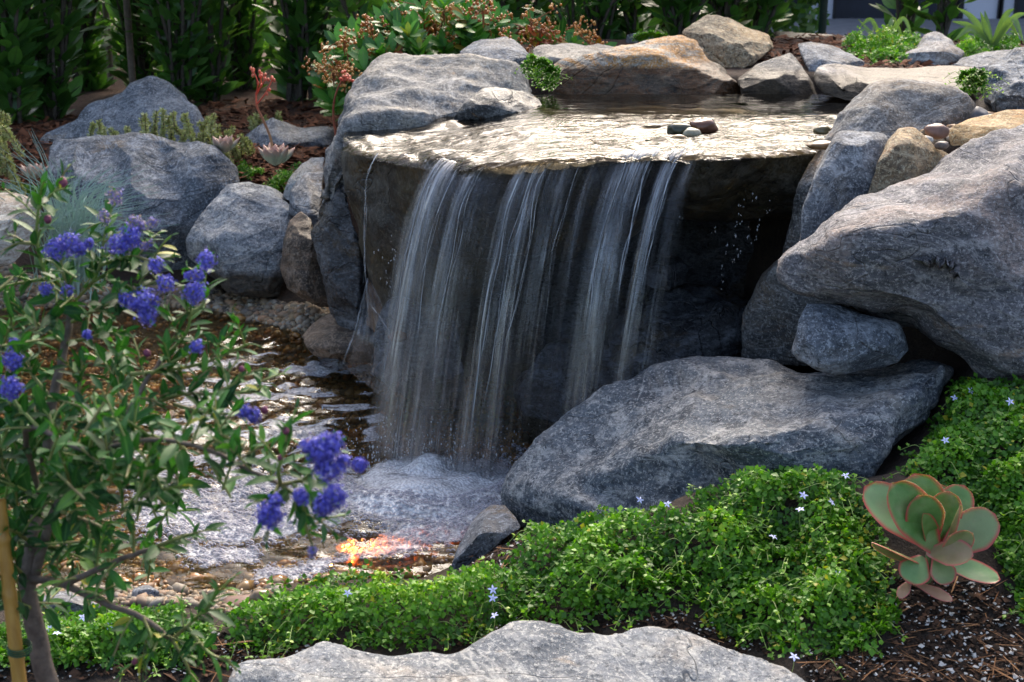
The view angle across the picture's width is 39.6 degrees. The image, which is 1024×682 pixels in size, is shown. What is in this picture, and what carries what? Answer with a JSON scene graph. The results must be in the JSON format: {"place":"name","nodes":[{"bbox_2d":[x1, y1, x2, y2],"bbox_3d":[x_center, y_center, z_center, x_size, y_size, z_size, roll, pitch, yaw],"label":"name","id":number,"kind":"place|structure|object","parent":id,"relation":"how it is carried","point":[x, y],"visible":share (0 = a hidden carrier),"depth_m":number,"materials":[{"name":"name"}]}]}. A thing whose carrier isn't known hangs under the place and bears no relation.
{"place":"outdoors","nodes":[
{"label":"outdoors","id":0,"kind":"place"},
{"bbox_2d":[0,302,533,593],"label":"gravel","id":1,"kind":"structure","parent":0,"point":[200,576],"depth_m":3.27,"materials":[{"name":"gravel"}]},
{"bbox_2d":[456,217,753,386],"bbox_3d":[0.300,-0.112,3.572,0.955,0.472,0.258,0,18,0],"label":"boulder","id":2,"kind":"object","parent":1,"relation":"on","point":[549,304],"visible":0.26,"depth_m":3.52,"materials":[{"name":"black stone"}]},
{"bbox_2d":[341,150,817,307],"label":"spill slab","id":3,"kind":"structure","parent":2,"relation":"on","point":[566,213],"depth_m":3.04,"materials":[{"name":"stone"}]},
{"bbox_2d":[351,148,684,488],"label":"waterfall","id":4,"kind":"structure","parent":3,"relation":"attached to","point":[634,166],"depth_m":2.87,"materials":[{"name":"liquid"}]},
{"bbox_2d":[548,35,740,93],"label":"boulder","id":5,"kind":"object","parent":3,"relation":"on","point":[679,64],"visible":0.64,"depth_m":3.77,"materials":[{"name":"stone"}]},
{"bbox_2d":[806,140,830,149],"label":"pebble","id":6,"kind":"object","parent":3,"relation":"on","point":[820,145],"visible":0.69,"depth_m":2.87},
{"bbox_2d":[500,356,953,532],"bbox_3d":[0.431,0.184,2.757,0.782,0.414,0.792,9,20,25],"label":"boulder","id":7,"kind":"object","parent":1,"relation":"on","point":[657,433],"visible":0.8,"depth_m":2.53,"materials":[{"name":"stone"}]},
{"bbox_2d":[792,303,908,374],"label":"rock","id":8,"kind":"object","parent":7,"relation":"on","point":[836,339],"visible":1,"depth_m":2.47,"materials":[{"name":"grey stone"}]},
{"bbox_2d":[776,123,1023,377],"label":"boulder","id":9,"kind":"object","parent":8,"relation":"on","point":[935,254],"visible":1,"depth_m":2.42,"materials":[{"name":"stone"}]},
{"bbox_2d":[799,131,887,240],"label":"rock","id":10,"kind":"object","parent":9,"relation":"on","point":[844,172],"visible":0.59,"depth_m":2.71,"materials":[{"name":"grey stone"}]},
{"bbox_2d":[867,127,947,193],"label":"rock","id":11,"kind":"object","parent":9,"relation":"on","point":[909,153],"visible":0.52,"depth_m":2.71,"materials":[{"name":"beige stone"}]},
{"bbox_2d":[924,123,949,139],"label":"pebble","id":12,"kind":"object","parent":11,"relation":"on","point":[937,131],"visible":0.94,"depth_m":2.80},
{"bbox_2d":[949,109,1023,146],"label":"rock","id":13,"kind":"object","parent":9,"relation":"on","point":[963,132],"visible":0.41,"depth_m":2.85,"materials":[{"name":"stone"}]},
{"bbox_2d":[53,309,522,582],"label":"stream water","id":14,"kind":"structure","parent":0,"point":[419,471],"depth_m":2.77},
{"bbox_2d":[116,359,528,584],"bbox_3d":[-0.395,0.227,2.993,0.878,0.034,1.240,0,18,0],"label":"foam","id":15,"kind":"object","parent":14,"relation":"on","point":[368,514],"visible":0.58,"depth_m":2.67,"materials":[{"name":"grey"}]},
{"bbox_2d":[302,313,373,362],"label":"rock","id":16,"kind":"object","parent":14,"relation":"on","point":[327,336],"visible":0.75,"depth_m":3.42,"materials":[{"name":"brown stone"}]},
{"bbox_2d":[311,183,367,329],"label":"rock","id":17,"kind":"object","parent":16,"relation":"on","point":[335,240],"visible":0.94,"depth_m":3.43,"materials":[{"name":"black stone"}]},
{"bbox_2d":[317,52,533,220],"bbox_3d":[-0.207,-0.553,3.732,0.560,0.380,0.664,0,18,0],"label":"boulder","id":18,"kind":"object","parent":17,"relation":"on","point":[389,90],"visible":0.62,"depth_m":3.60,"materials":[{"name":"stone"}]},
{"bbox_2d":[513,53,571,90],"bbox_3d":[0.080,-0.690,3.659,0.153,0.102,0.088,0,18,0],"label":"creeper","id":19,"kind":"object","parent":18,"relation":"hanging from","point":[551,72],"visible":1,"depth_m":3.66,"materials":[{"name":"green plant"}]},
{"bbox_2d":[451,505,519,569],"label":"rock","id":20,"kind":"object","parent":14,"relation":"in","point":[490,527],"visible":0.87,"depth_m":2.50,"materials":[{"name":"grey stone"}]},
{"bbox_2d":[370,296,466,411],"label":"rock","id":21,"kind":"object","parent":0,"point":[443,365],"visible":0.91,"depth_m":3.23,"materials":[{"name":"black stone"}]},
{"bbox_2d":[0,0,1023,681],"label":"ground","id":22,"kind":"structure","parent":0,"point":[768,238],"depth_m":2.52,"materials":[{"name":"soil"}]},
{"bbox_2d":[0,192,40,265],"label":"boulder","id":23,"kind":"object","parent":22,"relation":"on","point":[8,204],"visible":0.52,"depth_m":3.51,"materials":[{"name":"beige stone"}]},
{"bbox_2d":[0,0,56,123],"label":"evergreen shrub","id":24,"kind":"object","parent":22,"relation":"on","point":[19,94],"visible":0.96,"depth_m":5.05,"materials":[{"name":"green plant"}]},
{"bbox_2d":[20,0,110,119],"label":"evergreen shrub","id":25,"kind":"object","parent":22,"relation":"on","point":[59,47],"visible":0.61,"depth_m":5.27,"materials":[{"name":"green plant"}]},
{"bbox_2d":[43,590,100,613],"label":"rock","id":26,"kind":"object","parent":22,"relation":"on","point":[76,602],"visible":0.3,"depth_m":2.27,"materials":[{"name":"grey stone"}]},
{"bbox_2d":[0,133,178,299],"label":"grass tuft","id":27,"kind":"object","parent":22,"relation":"on","point":[78,217],"visible":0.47,"depth_m":3.58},
{"bbox_2d":[65,0,118,91],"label":"evergreen shrub","id":28,"kind":"object","parent":22,"relation":"on","point":[93,80],"visible":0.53,"depth_m":5.98,"materials":[{"name":"green plant"}]},
{"bbox_2d":[102,1,114,84],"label":"wooden stake","id":29,"kind":"object","parent":22,"relation":"on","point":[109,47],"visible":0.25,"depth_m":6.20,"materials":[{"name":"brown wood"}]},
{"bbox_2d":[0,599,223,681],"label":"creeper","id":30,"kind":"object","parent":22,"relation":"on","point":[77,634],"visible":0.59,"depth_m":2.11,"materials":[{"name":"green plant"}]},
{"bbox_2d":[37,76,214,143],"bbox_3d":[-1.342,-0.729,4.974,0.714,0.401,0.606,0,18,0],"label":"boulder","id":31,"kind":"object","parent":22,"relation":"on","point":[131,103],"visible":0.39,"depth_m":4.81,"materials":[{"name":"grey stone"}]},
{"bbox_2d":[123,0,135,83],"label":"wooden stake","id":32,"kind":"object","parent":22,"relation":"on","point":[129,45],"visible":0.5,"depth_m":5.65,"materials":[{"name":"brown wood"}]},
{"bbox_2d":[100,0,162,86],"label":"evergreen shrub","id":33,"kind":"object","parent":22,"relation":"on","point":[144,58],"visible":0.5,"depth_m":5.86,"materials":[{"name":"green plant"}]},
{"bbox_2d":[47,132,238,271],"bbox_3d":[-1.102,-0.418,4.324,0.593,0.424,0.616,0,18,0],"label":"boulder","id":34,"kind":"object","parent":22,"relation":"on","point":[194,179],"visible":0.51,"depth_m":4.14,"materials":[{"name":"grey stone"}]},
{"bbox_2d":[119,0,220,105],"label":"evergreen shrub","id":35,"kind":"object","parent":22,"relation":"on","point":[161,19],"visible":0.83,"depth_m":5.41,"materials":[{"name":"green plant"}]},
{"bbox_2d":[0,158,368,681],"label":"blue flowered shrub","id":36,"kind":"object","parent":22,"relation":"on","point":[82,470],"visible":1,"depth_m":1.48,"materials":[{"name":"green plant"}]},
{"bbox_2d":[0,499,32,681],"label":"bamboo stake","id":37,"kind":"object","parent":36,"relation":"attached to","point":[16,654],"visible":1,"depth_m":1.47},
{"bbox_2d":[140,0,249,102],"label":"evergreen shrub","id":38,"kind":"object","parent":22,"relation":"on","point":[218,54],"visible":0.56,"depth_m":5.65,"materials":[{"name":"green plant"}]},
{"bbox_2d":[186,182,293,297],"bbox_3d":[-0.773,-0.320,4.153,0.325,0.289,0.508,0,18,0],"label":"boulder","id":39,"kind":"object","parent":22,"relation":"on","point":[239,228],"visible":0.84,"depth_m":3.97,"materials":[{"name":"grey stone"}]},
{"bbox_2d":[283,157,324,199],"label":"rock","id":40,"kind":"object","parent":39,"relation":"on","point":[313,165],"visible":0.52,"depth_m":4.11,"materials":[{"name":"stone"}]},
{"bbox_2d":[206,0,280,90],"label":"evergreen shrub","id":41,"kind":"object","parent":22,"relation":"on","point":[245,48],"visible":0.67,"depth_m":5.97,"materials":[{"name":"green plant"}]},
{"bbox_2d":[249,588,272,600],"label":"rock","id":42,"kind":"object","parent":22,"relation":"on","point":[255,595],"visible":0.59,"depth_m":2.27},
{"bbox_2d":[246,118,334,148],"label":"rock","id":43,"kind":"object","parent":22,"relation":"on","point":[282,132],"visible":0.56,"depth_m":4.74,"materials":[{"name":"grey stone"}]},
{"bbox_2d":[253,0,337,102],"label":"evergreen shrub","id":44,"kind":"object","parent":22,"relation":"on","point":[300,20],"visible":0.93,"depth_m":5.63,"materials":[{"name":"green plant"}]},
{"bbox_2d":[292,0,383,69],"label":"evergreen shrub","id":45,"kind":"object","parent":22,"relation":"on","point":[326,26],"visible":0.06,"depth_m":5.73,"materials":[{"name":"green plant"}]},
{"bbox_2d":[317,0,434,31],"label":"evergreen shrub","id":46,"kind":"object","parent":22,"relation":"on","point":[343,12],"visible":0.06,"depth_m":5.51,"materials":[{"name":"green plant"}]},
{"bbox_2d":[31,0,829,70],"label":"ivy hedge","id":47,"kind":"object","parent":22,"relation":"on","point":[802,15],"visible":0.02,"depth_m":6.67,"materials":[{"name":"green plant"}]},
{"bbox_2d":[301,0,616,122],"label":"berry shrub","id":48,"kind":"object","parent":22,"relation":"on","point":[454,26],"visible":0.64,"depth_m":4.35,"materials":[{"name":"green plant"}]},
{"bbox_2d":[460,36,529,67],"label":"rock","id":49,"kind":"object","parent":22,"relation":"on","point":[506,48],"visible":0.44,"depth_m":4.01,"materials":[{"name":"grey stone"}]},
{"bbox_2d":[0,111,995,614],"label":"gravel","id":50,"kind":"structure","parent":22,"relation":"on","point":[296,315],"depth_m":3.89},
{"bbox_2d":[132,585,158,596],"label":"rock","id":51,"kind":"object","parent":50,"relation":"on","point":[148,589],"visible":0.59,"depth_m":2.34,"materials":[{"name":"grey stone"}]},
{"bbox_2d":[222,594,249,607],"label":"rock","id":52,"kind":"object","parent":50,"relation":"on","point":[240,598],"visible":0.4,"depth_m":2.29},
{"bbox_2d":[280,211,328,306],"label":"rock","id":53,"kind":"object","parent":50,"relation":"on","point":[301,272],"visible":0.72,"depth_m":3.69,"materials":[{"name":"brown stone"}]},
{"bbox_2d":[289,172,323,226],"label":"rock","id":54,"kind":"object","parent":53,"relation":"on","point":[306,190],"visible":0.79,"depth_m":3.86,"materials":[{"name":"grey stone"}]},
{"bbox_2d":[0,538,1023,681],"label":"soil crumbs","id":55,"kind":"object","parent":22,"relation":"on","point":[842,660],"visible":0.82,"depth_m":2.05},
{"bbox_2d":[862,473,1000,601],"bbox_3d":[0.614,0.292,2.085,0.195,0.208,0.166,0,18,0],"label":"paddle succulent","id":56,"kind":"object","parent":55,"relation":"on","point":[950,530],"visible":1,"depth_m":2.05,"materials":[{"name":"green plant"}]},
{"bbox_2d":[0,33,1023,196],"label":"bark mulch","id":57,"kind":"object","parent":22,"relation":"on","point":[23,134],"visible":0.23,"depth_m":4.73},
{"bbox_2d":[0,110,27,194],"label":"needle succulent","id":58,"kind":"object","parent":57,"relation":"on","point":[5,135],"visible":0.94,"depth_m":4.06,"materials":[{"name":"green plant"}]},
{"bbox_2d":[20,163,48,179],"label":"rosette succulent","id":59,"kind":"object","parent":57,"relation":"on","point":[24,169],"visible":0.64,"depth_m":4.03,"materials":[{"name":"pink plant"}]},
{"bbox_2d":[87,119,131,135],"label":"needle succulent","id":60,"kind":"object","parent":57,"relation":"on","point":[101,129],"visible":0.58,"depth_m":4.42,"materials":[{"name":"green plant"}]},
{"bbox_2d":[137,107,255,164],"bbox_3d":[-0.986,-0.625,4.443,0.363,0.211,0.192,-4,18,-11],"label":"needle succulent","id":61,"kind":"object","parent":57,"relation":"on","point":[202,135],"visible":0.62,"depth_m":4.43,"materials":[{"name":"green plant"}]},
{"bbox_2d":[213,135,238,152],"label":"rosette succulent","id":62,"kind":"object","parent":57,"relation":"on","point":[225,144],"visible":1,"depth_m":4.22,"materials":[{"name":"pink plant"}]},
{"bbox_2d":[235,160,269,179],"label":"creeper","id":63,"kind":"object","parent":57,"relation":"on","point":[249,169],"visible":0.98,"depth_m":4.39,"materials":[{"name":"green plant"}]},
{"bbox_2d":[247,111,282,130],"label":"needle succulent","id":64,"kind":"object","parent":57,"relation":"on","point":[254,122],"visible":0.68,"depth_m":4.86,"materials":[{"name":"green plant"}]},
{"bbox_2d":[250,67,294,165],"bbox_3d":[-0.682,-0.637,4.037,0.088,0.290,0.112,4,18,13],"label":"rosette succulent","id":65,"kind":"object","parent":57,"relation":"on","point":[274,155],"visible":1,"depth_m":4.05,"materials":[{"name":"pink plant"}]},
{"bbox_2d":[261,161,301,191],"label":"creeper","id":66,"kind":"object","parent":57,"relation":"on","point":[282,176],"visible":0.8,"depth_m":4.28,"materials":[{"name":"green plant"}]},
{"bbox_2d":[332,70,353,134],"bbox_3d":[-0.496,-0.685,4.134,0.038,0.214,0.129,-11,21,-30],"label":"flower stalk","id":67,"kind":"object","parent":57,"relation":"on","point":[346,76],"visible":0.98,"depth_m":4.12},
{"bbox_2d":[840,24,920,64],"bbox_3d":[1.131,-0.914,4.330,0.256,0.112,0.696,5,19,14],"label":"creeper","id":68,"kind":"object","parent":57,"relation":"on","point":[897,44],"visible":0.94,"depth_m":4.23,"materials":[{"name":"green plant"}]},
{"bbox_2d":[955,30,1020,57],"bbox_3d":[1.506,-0.942,4.476,0.199,0.098,0.695,8,20,23],"label":"creeper","id":69,"kind":"object","parent":57,"relation":"on","point":[970,44],"visible":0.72,"depth_m":4.35,"materials":[{"name":"green plant"}]},
{"bbox_2d":[0,541,1023,681],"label":"perlite","id":70,"kind":"object","parent":22,"relation":"on","point":[941,663],"visible":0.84,"depth_m":2.05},
{"bbox_2d":[6,536,1023,681],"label":"pine needles","id":71,"kind":"object","parent":22,"relation":"on","point":[914,659],"visible":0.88,"depth_m":2.01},
{"bbox_2d":[228,621,804,681],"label":"boulder","id":72,"kind":"object","parent":22,"relation":"on","point":[528,651],"visible":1,"depth_m":1.99,"materials":[{"name":"stone"}]},
{"bbox_2d":[474,0,561,16],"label":"evergreen shrub","id":73,"kind":"object","parent":22,"relation":"on","point":[519,9],"visible":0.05,"depth_m":5.55,"materials":[{"name":"green plant"}]},
{"bbox_2d":[500,0,581,25],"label":"evergreen shrub","id":74,"kind":"object","parent":22,"relation":"on","point":[543,5],"visible":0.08,"depth_m":5.45,"materials":[{"name":"green plant"}]},
{"bbox_2d":[209,463,908,680],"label":"creeper","id":75,"kind":"object","parent":22,"relation":"on","point":[764,578],"visible":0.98,"depth_m":2.17,"materials":[{"name":"green plant"}]},
{"bbox_2d":[530,43,612,82],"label":"rock","id":76,"kind":"object","parent":22,"relation":"on","point":[556,53],"visible":0.38,"depth_m":4.00,"materials":[{"name":"grey stone"}]},
{"bbox_2d":[522,0,635,39],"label":"evergreen shrub","id":77,"kind":"object","parent":22,"relation":"on","point":[594,10],"visible":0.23,"depth_m":4.93,"materials":[{"name":"green plant"}]},
{"bbox_2d":[581,0,666,39],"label":"evergreen shrub","id":78,"kind":"object","parent":22,"relation":"on","point":[633,20],"visible":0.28,"depth_m":5.05,"materials":[{"name":"green plant"}]},
{"bbox_2d":[513,283,747,438],"bbox_3d":[0.284,0.033,3.306,0.566,0.338,0.587,0,18,0],"label":"boulder","id":79,"kind":"object","parent":22,"relation":"on","point":[693,319],"visible":0.55,"depth_m":3.13,"materials":[{"name":"black stone"}]},
{"bbox_2d":[741,78,975,365],"bbox_3d":[0.784,-0.270,3.184,0.451,0.639,0.688,6,19,19],"label":"boulder","id":80,"kind":"object","parent":79,"relation":"on","point":[775,307],"visible":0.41,"depth_m":2.99,"materials":[{"name":"grey stone"}]},
{"bbox_2d":[942,66,1009,99],"bbox_3d":[1.017,-0.563,3.108,0.147,0.070,0.096,0,18,0],"label":"creeper","id":81,"kind":"object","parent":80,"relation":"on","point":[974,78],"visible":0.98,"depth_m":3.11,"materials":[{"name":"green plant"}]},
{"bbox_2d":[626,33,659,42],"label":"rock","id":82,"kind":"object","parent":22,"relation":"on","point":[628,40],"visible":0.08,"depth_m":4.38,"materials":[{"name":"grey stone"}]},
{"bbox_2d":[630,30,668,41],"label":"creeper","id":83,"kind":"object","parent":82,"relation":"on","point":[644,35],"visible":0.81,"depth_m":4.28,"materials":[{"name":"green plant"}]},
{"bbox_2d":[637,0,729,35],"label":"evergreen shrub","id":84,"kind":"object","parent":22,"relation":"on","point":[677,17],"visible":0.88,"depth_m":4.91,"materials":[{"name":"green plant"}]},
{"bbox_2d":[682,15,772,68],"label":"boulder","id":85,"kind":"object","parent":22,"relation":"on","point":[725,42],"visible":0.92,"depth_m":4.08,"materials":[{"name":"beige stone"}]},
{"bbox_2d":[700,0,762,29],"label":"evergreen shrub","id":86,"kind":"object","parent":22,"relation":"on","point":[732,9],"visible":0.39,"depth_m":5.00,"materials":[{"name":"green plant"}]},
{"bbox_2d":[738,0,792,35],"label":"evergreen shrub","id":87,"kind":"object","parent":22,"relation":"on","point":[760,10],"visible":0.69,"depth_m":5.14,"materials":[{"name":"green plant"}]},
{"bbox_2d":[738,53,816,93],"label":"rock","id":88,"kind":"object","parent":22,"relation":"on","point":[785,74],"visible":0.76,"depth_m":3.71,"materials":[{"name":"grey stone"}]},
{"bbox_2d":[769,31,845,39],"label":"stone slab","id":89,"kind":"structure","parent":22,"relation":"on","point":[787,33],"depth_m":4.97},
{"bbox_2d":[818,0,827,33],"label":"metal post","id":90,"kind":"object","parent":22,"relation":"on","point":[823,9],"depth_m":6.45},
{"bbox_2d":[798,42,864,71],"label":"rock","id":91,"kind":"object","parent":22,"relation":"on","point":[814,55],"visible":0.7,"depth_m":3.96,"materials":[{"name":"grey stone"}]},
{"bbox_2d":[858,16,911,36],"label":"strap leaf plant","id":92,"kind":"object","parent":22,"relation":"on","point":[892,20],"visible":0.42,"depth_m":4.51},
{"bbox_2d":[768,0,1023,18],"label":"house","id":93,"kind":"structure","parent":22,"relation":"on","point":[994,9],"depth_m":8.78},
{"bbox_2d":[956,0,1001,18],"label":"window","id":94,"kind":"structure","parent":93,"relation":"in","point":[990,7],"depth_m":8.75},
{"bbox_2d":[996,0,1017,18],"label":"window","id":95,"kind":"structure","parent":93,"relation":"in","point":[1006,4],"depth_m":8.75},
{"bbox_2d":[771,18,1023,39],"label":"patio","id":96,"kind":"structure","parent":22,"relation":"on","point":[840,26],"depth_m":8.36,"materials":[{"name":"concrete"}]},
{"bbox_2d":[870,0,932,36],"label":"evergreen shrub","id":97,"kind":"object","parent":22,"relation":"on","point":[912,17],"visible":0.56,"depth_m":5.47,"materials":[{"name":"green plant"}]},
{"bbox_2d":[896,32,963,66],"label":"rock","id":98,"kind":"object","parent":22,"relation":"on","point":[936,48],"visible":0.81,"depth_m":4.10,"materials":[{"name":"grey stone"}]},
{"bbox_2d":[902,0,975,40],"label":"evergreen shrub","id":99,"kind":"object","parent":22,"relation":"on","point":[946,12],"visible":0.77,"depth_m":5.21,"materials":[{"name":"green plant"}]},
{"bbox_2d":[883,372,1023,623],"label":"creeper","id":100,"kind":"object","parent":22,"relation":"on","point":[970,432],"visible":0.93,"depth_m":2.24,"materials":[{"name":"green plant"}]},
{"bbox_2d":[953,50,1010,68],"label":"rock","id":101,"kind":"object","parent":22,"relation":"on","point":[982,60],"visible":0.32,"depth_m":4.00,"materials":[{"name":"grey stone"}]},
{"bbox_2d":[953,8,1023,48],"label":"spider plant","id":102,"kind":"object","parent":22,"relation":"on","point":[982,29],"visible":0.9,"depth_m":4.41,"materials":[{"name":"green plant"}]},
{"bbox_2d":[982,47,1023,112],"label":"boulder","id":103,"kind":"object","parent":22,"relation":"on","point":[1009,67],"visible":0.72,"depth_m":3.17,"materials":[{"name":"grey stone"}]},
{"bbox_2d":[342,94,849,171],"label":"pool water","id":104,"kind":"structure","parent":0,"point":[577,128],"depth_m":3.18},
{"bbox_2d":[453,87,541,119],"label":"rock","id":105,"kind":"object","parent":104,"relation":"on","point":[488,102],"visible":0.81,"depth_m":3.45,"materials":[{"name":"stone"}]},
{"bbox_2d":[667,122,691,133],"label":"pebble","id":106,"kind":"object","parent":104,"relation":"on","point":[677,127],"visible":0.66,"depth_m":3.09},
{"bbox_2d":[690,118,717,131],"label":"pebble","id":107,"kind":"object","parent":104,"relation":"on","point":[705,125],"visible":0.8,"depth_m":3.11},
{"bbox_2d":[814,63,984,101],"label":"rock","id":108,"kind":"object","parent":104,"relation":"on","point":[849,83],"visible":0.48,"depth_m":3.61,"materials":[{"name":"stone"}]},
{"bbox_2d":[646,256,688,290],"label":"rock","id":109,"kind":"object","parent":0,"point":[664,273],"visible":1,"depth_m":3.22,"materials":[{"name":"black stone"}]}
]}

